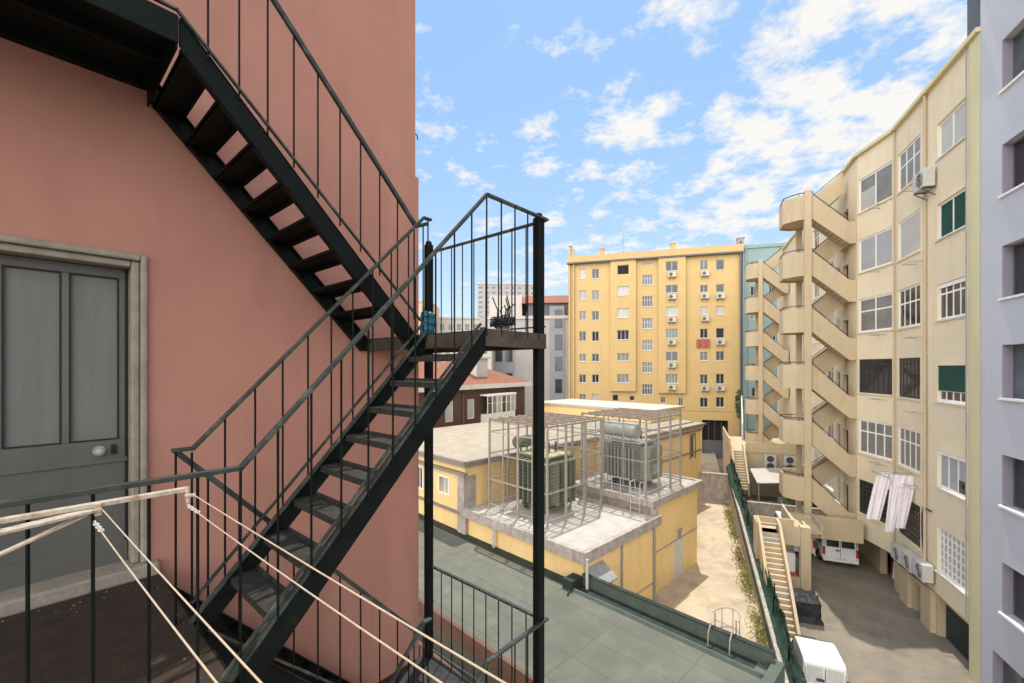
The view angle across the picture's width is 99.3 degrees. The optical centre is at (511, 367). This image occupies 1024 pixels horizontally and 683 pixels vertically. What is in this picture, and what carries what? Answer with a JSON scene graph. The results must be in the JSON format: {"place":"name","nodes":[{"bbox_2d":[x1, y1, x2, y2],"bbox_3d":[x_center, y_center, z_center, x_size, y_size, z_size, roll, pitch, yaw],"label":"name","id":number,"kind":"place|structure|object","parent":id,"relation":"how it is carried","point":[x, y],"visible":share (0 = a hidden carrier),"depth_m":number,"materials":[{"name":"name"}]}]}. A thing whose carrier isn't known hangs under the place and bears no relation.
{"place":"outdoors","nodes":[
{"label":"outdoors","id":0,"kind":"place"},
{"bbox_2d":[438,317,480,361],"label":"apartment block","id":1,"kind":"structure","parent":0,"point":[446,324],"depth_m":100.22,"materials":[{"name":"paint"}]},
{"bbox_2d":[477,282,532,326],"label":"tower block","id":2,"kind":"structure","parent":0,"point":[506,289],"depth_m":125.30,"materials":[{"name":"paint"}]},
{"bbox_2d":[415,0,966,316],"label":"sky","id":3,"kind":"structure","parent":0,"point":[629,125],"materials":[{"name":"blue"}]},
{"bbox_2d":[656,453,768,647],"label":"yard","id":4,"kind":"structure","parent":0,"point":[705,586],"depth_m":22.19,"materials":[{"name":"concrete"}]},
{"bbox_2d":[0,0,418,682],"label":"pink house","id":5,"kind":"structure","parent":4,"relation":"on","point":[158,300],"depth_m":3.28,"materials":[{"name":"paint"}]},
{"bbox_2d":[0,254,127,590],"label":"door","id":6,"kind":"structure","parent":5,"relation":"in","point":[64,325],"depth_m":2.85,"materials":[{"name":"wood"}]},
{"bbox_2d":[0,0,548,682],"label":"iron staircase","id":7,"kind":"structure","parent":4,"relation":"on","point":[122,634],"depth_m":2.78,"materials":[{"name":"metal"}]},
{"bbox_2d":[0,486,195,556],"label":"line bracket","id":8,"kind":"object","parent":7,"relation":"attached to","point":[84,510],"visible":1,"depth_m":1.54,"materials":[{"name":"metal"}]},
{"bbox_2d":[93,510,262,682],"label":"clothes line","id":9,"kind":"object","parent":8,"relation":"hanging from","point":[99,527],"visible":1,"depth_m":1.02,"materials":[{"name":"fabric"}]},
{"bbox_2d":[186,495,505,682],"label":"clothes line","id":10,"kind":"object","parent":8,"relation":"hanging from","point":[192,508],"visible":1,"depth_m":1.04,"materials":[{"name":"fabric"}]},
{"bbox_2d":[419,311,434,334],"bbox_3d":[-0.927,-0.451,4.755,0.199,0.346,0.201,0,0,41],"label":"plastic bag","id":11,"kind":"object","parent":7,"relation":"on","point":[431,322],"visible":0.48,"depth_m":4.69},
{"bbox_2d":[490,295,513,330],"bbox_3d":[-0.088,-0.479,4.024,0.266,0.381,0.210,0,0,41],"label":"potted plant","id":12,"kind":"object","parent":7,"relation":"on","point":[507,322],"visible":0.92,"depth_m":3.97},
{"bbox_2d":[419,640,459,673],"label":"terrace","id":13,"kind":"structure","parent":4,"relation":"on","point":[420,652],"depth_m":13.54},
{"bbox_2d":[419,399,705,600],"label":"substation building","id":14,"kind":"structure","parent":4,"relation":"on","point":[649,551],"depth_m":22.02,"materials":[{"name":"paint"}]},
{"bbox_2d":[419,466,423,489],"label":"window","id":15,"kind":"structure","parent":14,"relation":"in","point":[421,469],"depth_m":24.53,"materials":[{"name":"white glass"}]},
{"bbox_2d":[438,474,448,495],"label":"window","id":16,"kind":"structure","parent":14,"relation":"in","point":[444,479],"depth_m":22.97,"materials":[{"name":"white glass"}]},
{"bbox_2d":[512,434,575,513],"bbox_3d":[1.705,5.227,21.774,2.620,3.545,2.920,0,0,-44],"label":"transformer","id":17,"kind":"object","parent":14,"relation":"on","point":[524,480],"visible":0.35,"depth_m":21.02,"materials":[{"name":"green metal"}]},
{"bbox_2d":[488,412,601,528],"bbox_3d":[1.669,4.750,21.739,4.190,4.500,3.886,0,0,-44],"label":"transformer cage","id":18,"kind":"object","parent":14,"relation":"on","point":[554,420],"visible":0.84,"depth_m":20.93,"materials":[{"name":"metal"}]},
{"bbox_2d":[580,469,629,494],"bbox_3d":[4.747,5.895,22.584,0.044,0.769,3.040,0,0,-44],"label":"roof railing","id":19,"kind":"object","parent":14,"relation":"on","point":[608,482],"visible":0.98,"depth_m":22.27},
{"bbox_2d":[581,408,681,497],"bbox_3d":[6.554,4.405,23.968,3.890,3.910,3.936,0,0,-44],"label":"transformer cage","id":20,"kind":"object","parent":14,"relation":"on","point":[637,414],"visible":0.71,"depth_m":23.00,"materials":[{"name":"metal"}]},
{"bbox_2d":[604,421,660,487],"bbox_3d":[6.642,4.673,23.879,2.620,3.374,2.920,0,0,-44],"label":"transformer","id":21,"kind":"object","parent":14,"relation":"on","point":[632,472],"visible":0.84,"depth_m":22.97,"materials":[{"name":"grey metal"}]},
{"bbox_2d":[630,479,644,513],"bbox_3d":[6.126,6.255,21.204,0.518,1.489,0.544,0,0,-44],"label":"roof ladder","id":22,"kind":"object","parent":14,"relation":"on","point":[635,494],"visible":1,"depth_m":21.13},
{"bbox_2d":[673,537,682,579],"bbox_3d":[8.661,9.930,22.675,1.000,1.940,0.044,0,0,-44],"label":"door","id":23,"kind":"structure","parent":14,"relation":"in","point":[677,545],"depth_m":22.57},
{"bbox_2d":[689,433,695,459],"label":"window","id":24,"kind":"structure","parent":14,"relation":"in","point":[690,436],"depth_m":35.33,"materials":[{"name":"grey glass"}]},
{"bbox_2d":[419,513,784,682],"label":"green roof building","id":25,"kind":"structure","parent":4,"relation":"on","point":[599,630],"depth_m":13.63,"materials":[{"name":"concrete"}]},
{"bbox_2d":[707,607,740,655],"bbox_3d":[6.379,9.150,12.985,1.214,3.500,0.756,0,0,-44],"label":"caged ladder","id":26,"kind":"object","parent":25,"relation":"attached to","point":[730,626],"visible":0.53,"depth_m":12.99,"materials":[{"name":"metal"}]},
{"bbox_2d":[698,471,727,501],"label":"yard end wall","id":27,"kind":"structure","parent":4,"relation":"on","point":[714,487],"depth_m":35.64,"materials":[{"name":"concrete"}]},
{"bbox_2d":[722,503,769,646],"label":"weeds","id":28,"kind":"object","parent":4,"relation":"on","point":[747,584],"visible":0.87,"depth_m":22.20,"materials":[{"name":"plant"}]},
{"bbox_2d":[726,472,788,682],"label":"boundary wall","id":29,"kind":"structure","parent":4,"relation":"on","point":[758,582],"depth_m":21.89,"materials":[{"name":"concrete"}]},
{"bbox_2d":[726,456,806,682],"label":"netting fence","id":30,"kind":"object","parent":4,"relation":"on","point":[793,670],"visible":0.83,"depth_m":18.36,"materials":[{"name":"fabric"}]},
{"bbox_2d":[734,389,743,418],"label":"bush","id":31,"kind":"object","parent":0,"point":[737,398],"visible":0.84,"depth_m":48.23,"materials":[{"name":"green plant"}]},
{"bbox_2d":[717,458,974,682],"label":"driveway","id":32,"kind":"structure","parent":0,"point":[873,629],"depth_m":18.15,"materials":[{"name":"concrete"}]},
{"bbox_2d":[723,427,794,496],"bbox_3d":[23.555,9.600,41.183,5.970,6.600,9.450,0,0,22],"label":"podium","id":33,"kind":"object","parent":32,"relation":"on","point":[756,451],"visible":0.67,"depth_m":37.23,"materials":[{"name":"beige paint"}]},
{"bbox_2d":[730,443,749,496],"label":"concrete steps","id":34,"kind":"structure","parent":33,"relation":"attached to","point":[740,455],"depth_m":36.36,"materials":[{"name":"beige paint"}]},
{"bbox_2d":[745,249,788,442],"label":"stair tower","id":35,"kind":"structure","parent":33,"relation":"on","point":[759,306],"depth_m":40.73,"materials":[{"name":"beige paint"}]},
{"bbox_2d":[764,454,776,467],"bbox_3d":[21.721,7.990,36.625,1.000,1.380,0.355,0,0,22],"label":"air conditioner","id":36,"kind":"object","parent":33,"relation":"attached to","point":[770,460],"visible":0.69,"depth_m":36.47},
{"bbox_2d":[783,455,794,467],"bbox_3d":[23.016,7.990,36.093,1.000,1.380,0.355,0,0,22],"label":"air conditioner","id":37,"kind":"object","parent":33,"relation":"attached to","point":[788,460],"visible":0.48,"depth_m":35.97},
{"bbox_2d":[750,467,794,501],"bbox_3d":[20.650,10.025,33.755,3.400,3.950,4.600,0,0,22],"label":"corrugated awning","id":38,"kind":"object","parent":32,"relation":"on","point":[766,475],"visible":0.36,"depth_m":34.08,"materials":[{"name":"metal"}]},
{"bbox_2d":[756,516,800,638],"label":"concrete steps","id":39,"kind":"structure","parent":32,"relation":"on","point":[776,551],"depth_m":20.25,"materials":[{"name":"beige paint"}]},
{"bbox_2d":[747,501,827,516],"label":"yard wall","id":40,"kind":"structure","parent":32,"relation":"on","point":[761,508],"depth_m":30.44,"materials":[{"name":"concrete"}]},
{"bbox_2d":[769,511,814,553],"bbox_3d":[17.322,10.004,27.019,2.060,1.792,4.310,0,0,22],"label":"van","id":41,"kind":"object","parent":32,"relation":"on","point":[777,514],"visible":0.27,"depth_m":25.07,"materials":[{"name":"white paint"}]},
{"bbox_2d":[753,504,863,590],"bbox_3d":[15.588,10.340,22.864,5.310,5.120,4.165,0,0,22],"label":"podium","id":42,"kind":"object","parent":32,"relation":"on","point":[800,530],"visible":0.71,"depth_m":22.49,"materials":[{"name":"beige paint"}]},
{"bbox_2d":[793,588,823,624],"bbox_3d":[12.963,10.442,19.248,1.182,0.934,1.343,0,0,22],"label":"tarpaulin heap","id":43,"kind":"object","parent":32,"relation":"on","point":[808,606],"visible":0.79,"depth_m":18.80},
{"bbox_2d":[779,171,855,518],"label":"stair tower","id":44,"kind":"structure","parent":32,"relation":"on","point":[807,212],"depth_m":24.64,"materials":[{"name":"beige paint"}]},
{"bbox_2d":[790,636,849,682],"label":"van","id":45,"kind":"object","parent":32,"relation":"on","point":[820,661],"visible":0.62,"depth_m":15.02,"materials":[{"name":"white paint"}]},
{"bbox_2d":[815,538,858,564],"bbox_3d":[18.702,10.004,25.642,2.060,1.792,4.310,0,0,22],"label":"van","id":46,"kind":"object","parent":32,"relation":"on","point":[838,551],"visible":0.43,"depth_m":23.79,"materials":[{"name":"white paint"}]},
{"label":"ground","id":47,"kind":"structure","parent":0,"visible":0},
{"bbox_2d":[419,299,439,361],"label":"apartment block","id":48,"kind":"structure","parent":47,"relation":"on","point":[420,308],"depth_m":93.92,"materials":[{"name":"white concrete"}]},
{"bbox_2d":[442,351,493,369],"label":"apartment block","id":49,"kind":"structure","parent":47,"relation":"on","point":[491,360],"depth_m":58.00,"materials":[{"name":"white concrete"}]},
{"bbox_2d":[419,357,531,427],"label":"brown brick house","id":50,"kind":"structure","parent":47,"relation":"on","point":[484,394],"depth_m":39.57,"materials":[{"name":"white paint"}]},
{"bbox_2d":[445,401,452,421],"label":"window","id":51,"kind":"structure","parent":50,"relation":"in","point":[449,410],"depth_m":36.32,"materials":[{"name":"white paint"}]},
{"bbox_2d":[467,399,473,418],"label":"window","id":52,"kind":"structure","parent":50,"relation":"in","point":[470,402],"depth_m":38.43,"materials":[{"name":"white paint"}]},
{"bbox_2d":[488,295,567,414],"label":"apartment block","id":53,"kind":"structure","parent":47,"relation":"on","point":[517,363],"depth_m":65.29,"materials":[{"name":"white paint"}]},
{"bbox_2d":[505,350,512,361],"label":"window","id":54,"kind":"structure","parent":53,"relation":"in","point":[508,353],"depth_m":65.49,"materials":[{"name":"grey glass"}]},
{"bbox_2d":[555,310,561,327],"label":"window","id":55,"kind":"structure","parent":53,"relation":"in","point":[558,322],"depth_m":64.71,"materials":[{"name":"grey glass"}]},
{"bbox_2d":[555,334,561,349],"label":"window","id":56,"kind":"structure","parent":53,"relation":"in","point":[558,337],"depth_m":64.71,"materials":[{"name":"grey glass"}]},
{"bbox_2d":[555,357,561,370],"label":"window","id":57,"kind":"structure","parent":53,"relation":"in","point":[558,360],"depth_m":64.71,"materials":[{"name":"grey glass"}]},
{"bbox_2d":[555,379,561,392],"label":"window","id":58,"kind":"structure","parent":53,"relation":"in","point":[558,382],"depth_m":64.71,"materials":[{"name":"grey glass"}]},
{"bbox_2d":[567,237,744,468],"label":"ochre apartment block","id":59,"kind":"structure","parent":47,"relation":"on","point":[622,330],"depth_m":56.36,"materials":[{"name":"paint"}]},
{"bbox_2d":[617,265,628,274],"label":"window","id":60,"kind":"structure","parent":59,"relation":"in","point":[621,269],"depth_m":57.85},
{"bbox_2d":[617,286,628,295],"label":"window","id":61,"kind":"structure","parent":59,"relation":"in","point":[622,290],"depth_m":57.81,"materials":[{"name":"white glass"}]},
{"bbox_2d":[617,353,628,360],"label":"window","id":62,"kind":"structure","parent":59,"relation":"in","point":[620,356],"depth_m":57.81,"materials":[{"name":"beige glass"}]},
{"bbox_2d":[617,374,628,382],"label":"window","id":63,"kind":"structure","parent":59,"relation":"in","point":[621,378],"depth_m":57.81,"materials":[{"name":"white glass"}]},
{"bbox_2d":[617,308,629,317],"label":"window","id":64,"kind":"structure","parent":59,"relation":"in","point":[622,312],"depth_m":57.81,"materials":[{"name":"white glass"}]},
{"bbox_2d":[617,330,629,339],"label":"window","id":65,"kind":"structure","parent":59,"relation":"in","point":[621,334],"depth_m":57.81,"materials":[{"name":"black glass"}]},
{"bbox_2d":[642,275,652,284],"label":"window","id":66,"kind":"structure","parent":59,"relation":"in","point":[646,279],"depth_m":57.36,"materials":[{"name":"white glass"}]},
{"bbox_2d":[642,296,652,306],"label":"window","id":67,"kind":"structure","parent":59,"relation":"in","point":[647,301],"depth_m":57.36,"materials":[{"name":"white glass"}]},
{"bbox_2d":[642,318,652,328],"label":"window","id":68,"kind":"structure","parent":59,"relation":"in","point":[647,323],"depth_m":57.36,"materials":[{"name":"white glass"}]},
{"bbox_2d":[642,340,652,350],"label":"window","id":69,"kind":"structure","parent":59,"relation":"in","point":[647,345],"depth_m":57.36,"materials":[{"name":"white glass"}]},
{"bbox_2d":[642,362,652,372],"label":"window","id":70,"kind":"structure","parent":59,"relation":"in","point":[647,367],"depth_m":57.36,"materials":[{"name":"white glass"}]},
{"bbox_2d":[642,384,652,394],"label":"window","id":71,"kind":"structure","parent":59,"relation":"in","point":[646,388],"depth_m":57.36,"materials":[{"name":"white glass"}]},
{"bbox_2d":[665,261,678,271],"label":"window","id":72,"kind":"structure","parent":59,"relation":"in","point":[672,265],"depth_m":56.07,"materials":[{"name":"grey glass"}]},
{"bbox_2d":[665,285,678,293],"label":"window","id":73,"kind":"structure","parent":59,"relation":"in","point":[669,288],"depth_m":56.07,"materials":[{"name":"grey glass"}]},
{"bbox_2d":[665,329,678,338],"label":"window","id":74,"kind":"structure","parent":59,"relation":"in","point":[670,333],"depth_m":56.07,"materials":[{"name":"white glass"}]},
{"bbox_2d":[665,352,678,361],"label":"window","id":75,"kind":"structure","parent":59,"relation":"in","point":[670,356],"depth_m":56.07,"materials":[{"name":"grey glass"}]},
{"bbox_2d":[665,374,678,383],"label":"window","id":76,"kind":"structure","parent":59,"relation":"in","point":[670,378],"depth_m":56.07,"materials":[{"name":"white glass"}]},
{"bbox_2d":[666,307,678,315],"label":"window","id":77,"kind":"structure","parent":59,"relation":"in","point":[670,311],"depth_m":56.07,"materials":[{"name":"white glass"}]},
{"bbox_2d":[697,339,709,347],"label":"hanging cloth","id":78,"kind":"object","parent":59,"relation":"hanging from","point":[703,343],"visible":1,"depth_m":55.15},
{"bbox_2d":[742,242,785,437],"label":"teal building","id":79,"kind":"structure","parent":47,"relation":"on","point":[756,252],"depth_m":53.58,"materials":[{"name":"paint"}]},
{"bbox_2d":[777,26,980,682],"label":"cream apartment house","id":80,"kind":"structure","parent":47,"relation":"on","point":[932,299],"depth_m":18.63,"materials":[{"name":"paint"}]},
{"bbox_2d":[857,479,888,525],"bbox_3d":[18.707,6.935,22.431,0.170,1.850,2.450,0,0,5],"label":"window","id":81,"kind":"structure","parent":80,"relation":"in","point":[866,487],"depth_m":23.03,"materials":[{"name":"black glass"}]},
{"bbox_2d":[857,161,892,214],"bbox_3d":[18.707,-9.215,22.431,0.170,1.850,2.450,0,0,5],"label":"window","id":82,"kind":"structure","parent":80,"relation":"in","point":[876,188],"depth_m":22.39,"materials":[{"name":"white paint"}]},
{"bbox_2d":[857,227,892,274],"bbox_3d":[18.707,-5.985,22.431,0.170,1.850,2.450,0,0,5],"label":"window","id":83,"kind":"structure","parent":80,"relation":"in","point":[876,249],"depth_m":22.39,"materials":[{"name":"glass"}]},
{"bbox_2d":[857,293,892,333],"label":"window","id":84,"kind":"structure","parent":80,"relation":"in","point":[875,312],"depth_m":22.39,"materials":[{"name":"glass"}]},
{"bbox_2d":[857,359,892,395],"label":"window","id":85,"kind":"structure","parent":80,"relation":"in","point":[875,374],"depth_m":22.40,"materials":[{"name":"glass"}]},
{"bbox_2d":[857,419,892,462],"bbox_3d":[18.707,3.705,22.431,0.170,1.850,2.450,0,0,5],"label":"window","id":86,"kind":"structure","parent":80,"relation":"in","point":[875,437],"depth_m":22.39,"materials":[{"name":"white paint"}]},
{"bbox_2d":[871,470,913,478],"bbox_3d":[17.176,5.011,19.657,1.485,0.606,0.282,0,0,22],"label":"laundry line","id":87,"kind":"object","parent":80,"relation":"attached to","point":[889,473],"visible":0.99,"depth_m":19.68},
{"bbox_2d":[866,471,891,520],"bbox_3d":[16.702,5.840,19.794,0.995,2.180,0.267,0,0,1],"label":"sheet","id":88,"kind":"object","parent":87,"relation":"hanging from","point":[878,495],"visible":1,"depth_m":19.79,"materials":[{"name":"white fabric"}]},
{"bbox_2d":[885,474,914,531],"bbox_3d":[17.298,6.090,19.421,1.130,2.580,0.274,0,0,22],"label":"sheet","id":89,"kind":"object","parent":87,"relation":"hanging from","point":[900,499],"visible":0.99,"depth_m":19.44,"materials":[{"name":"white fabric"}]},
{"bbox_2d":[891,542,907,566],"bbox_3d":[17.908,8.731,20.070,0.452,1.062,0.900,0,0,22],"label":"air conditioner","id":90,"kind":"object","parent":80,"relation":"attached to","point":[896,547],"visible":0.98,"depth_m":20.06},
{"bbox_2d":[896,135,919,195],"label":"window","id":91,"kind":"structure","parent":80,"relation":"in","point":[910,157],"depth_m":19.88,"materials":[{"name":"white paint"}]},
{"bbox_2d":[896,209,920,262],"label":"window","id":92,"kind":"structure","parent":80,"relation":"in","point":[909,227],"depth_m":19.80,"materials":[{"name":"white paint"}]},
{"bbox_2d":[896,283,920,329],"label":"window","id":93,"kind":"structure","parent":80,"relation":"in","point":[910,296],"depth_m":19.76,"materials":[{"name":"white paint"}]},
{"bbox_2d":[896,357,920,400],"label":"window","id":94,"kind":"structure","parent":80,"relation":"in","point":[909,367],"depth_m":19.77,"materials":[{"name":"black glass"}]},
{"bbox_2d":[896,427,920,475],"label":"window","id":95,"kind":"structure","parent":80,"relation":"in","point":[909,439],"depth_m":19.76,"materials":[{"name":"white paint"}]},
{"bbox_2d":[896,501,920,550],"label":"window","id":96,"kind":"structure","parent":80,"relation":"in","point":[911,531],"depth_m":19.52,"materials":[{"name":"black glass"}]},
{"bbox_2d":[901,549,919,580],"bbox_3d":[17.509,8.681,19.099,0.452,1.062,0.900,0,0,22],"label":"air conditioner","id":97,"kind":"object","parent":80,"relation":"attached to","point":[906,559],"visible":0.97,"depth_m":19.04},
{"bbox_2d":[912,557,933,590],"bbox_3d":[17.091,8.581,18.081,0.452,1.062,0.900,0,0,22],"label":"air conditioner","id":98,"kind":"object","parent":80,"relation":"attached to","point":[922,570],"visible":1,"depth_m":17.80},
{"bbox_2d":[913,166,935,200],"bbox_3d":[17.044,-7.544,17.993,0.471,1.112,0.950,0,0,22],"label":"air conditioner","id":99,"kind":"object","parent":80,"relation":"attached to","point":[923,180],"visible":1,"depth_m":17.69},
{"bbox_2d":[934,100,964,162],"bbox_3d":[16.777,-9.035,16.615,0.200,1.490,2.070,0,0,22],"label":"window","id":100,"kind":"structure","parent":80,"relation":"in","point":[952,130],"depth_m":16.62,"materials":[{"name":"white paint"}]},
{"bbox_2d":[934,189,964,242],"bbox_3d":[16.777,-5.805,16.615,0.200,1.490,2.070,0,0,22],"label":"window","id":101,"kind":"structure","parent":80,"relation":"in","point":[952,211],"depth_m":16.64,"materials":[{"name":"green paint"}]},
{"bbox_2d":[934,277,964,322],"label":"window","id":102,"kind":"structure","parent":80,"relation":"in","point":[952,293],"depth_m":16.62,"materials":[{"name":"white paint"}]},
{"bbox_2d":[934,365,964,406],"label":"window","id":103,"kind":"structure","parent":80,"relation":"in","point":[951,378],"depth_m":16.62,"materials":[{"name":"fabric"}]},
{"bbox_2d":[934,450,964,500],"bbox_3d":[16.777,4.060,16.615,0.200,1.520,2.070,0,0,22],"label":"window","id":104,"kind":"structure","parent":80,"relation":"in","point":[952,467],"depth_m":16.66,"materials":[{"name":"white paint"}]},
{"bbox_2d":[934,528,967,596],"bbox_3d":[16.762,7.285,16.569,0.200,1.870,2.170,0,0,22],"label":"window","id":105,"kind":"structure","parent":80,"relation":"in","point":[952,550],"depth_m":16.64,"materials":[{"name":"white paint"}]},
{"bbox_2d":[946,604,968,660],"bbox_3d":[17.054,11.150,16.340,0.060,3.700,2.650,0,0,22],"label":"garage door","id":106,"kind":"structure","parent":80,"relation":"in","point":[957,630],"depth_m":16.82,"materials":[{"name":"metal"}]},
{"bbox_2d":[967,0,979,36],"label":"roof hut","id":107,"kind":"object","parent":80,"relation":"on","point":[973,14],"depth_m":16.08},
{"bbox_2d":[980,0,1023,682],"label":"lilac house","id":108,"kind":"structure","parent":47,"relation":"on","point":[1002,342],"depth_m":13.80,"materials":[{"name":"paint"}]},
{"bbox_2d":[998,28,1023,94],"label":"window","id":109,"kind":"structure","parent":108,"relation":"in","point":[1018,41],"depth_m":13.46,"materials":[{"name":"grey glass"}]},
{"bbox_2d":[998,136,1023,198],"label":"window","id":110,"kind":"structure","parent":108,"relation":"in","point":[1018,147],"depth_m":13.49,"materials":[{"name":"grey glass"}]},
{"bbox_2d":[998,241,1023,300],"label":"window","id":111,"kind":"structure","parent":108,"relation":"in","point":[1018,249],"depth_m":13.49,"materials":[{"name":"grey glass"}]},
{"bbox_2d":[998,344,1023,401],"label":"window","id":112,"kind":"structure","parent":108,"relation":"in","point":[1018,350],"depth_m":13.49,"materials":[{"name":"grey glass"}]},
{"bbox_2d":[998,458,1023,517],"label":"window","id":113,"kind":"structure","parent":108,"relation":"in","point":[1018,465],"depth_m":13.49,"materials":[{"name":"grey glass"}]},
{"bbox_2d":[998,569,1023,633],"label":"window","id":114,"kind":"structure","parent":108,"relation":"in","point":[1018,579],"depth_m":13.48,"materials":[{"name":"grey glass"}]},
{"bbox_2d":[1003,660,1023,682],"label":"window","id":115,"kind":"structure","parent":108,"relation":"in","point":[1010,675],"depth_m":13.82,"materials":[{"name":"grey glass"}]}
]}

